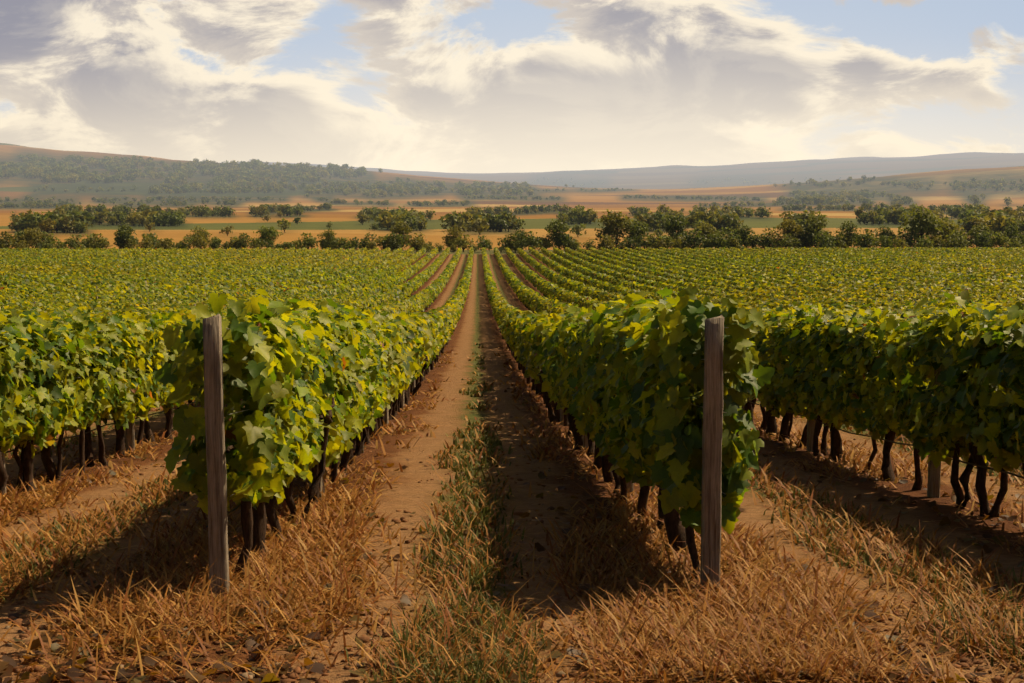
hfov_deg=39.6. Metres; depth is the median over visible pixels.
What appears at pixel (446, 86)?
sky
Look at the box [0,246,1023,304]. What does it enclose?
vine leaves
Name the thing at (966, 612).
dry grass
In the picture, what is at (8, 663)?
fallen leaves
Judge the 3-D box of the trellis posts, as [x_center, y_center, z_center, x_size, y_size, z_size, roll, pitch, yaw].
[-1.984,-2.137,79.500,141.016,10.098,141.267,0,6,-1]
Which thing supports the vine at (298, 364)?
on the terrain at (476, 323)
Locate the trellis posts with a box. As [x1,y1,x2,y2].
[0,285,1023,597]
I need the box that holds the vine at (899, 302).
[0,287,1023,350]
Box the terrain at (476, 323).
[0,143,1023,682]
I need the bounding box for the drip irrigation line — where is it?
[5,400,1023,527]
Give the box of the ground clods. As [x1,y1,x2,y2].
[0,374,1023,682]
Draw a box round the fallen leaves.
[0,381,1023,682]
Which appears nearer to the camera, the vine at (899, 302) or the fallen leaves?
the fallen leaves
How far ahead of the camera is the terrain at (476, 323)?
26.96 m
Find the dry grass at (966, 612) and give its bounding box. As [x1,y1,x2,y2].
[0,342,1023,682]
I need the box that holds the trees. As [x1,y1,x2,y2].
[0,153,1023,252]
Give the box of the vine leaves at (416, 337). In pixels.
[1,306,1006,406]
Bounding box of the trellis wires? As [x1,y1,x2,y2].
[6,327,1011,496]
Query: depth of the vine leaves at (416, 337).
29.13 m
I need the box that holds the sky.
[0,0,1023,172]
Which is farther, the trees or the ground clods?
the trees
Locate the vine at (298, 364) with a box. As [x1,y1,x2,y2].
[0,286,1023,583]

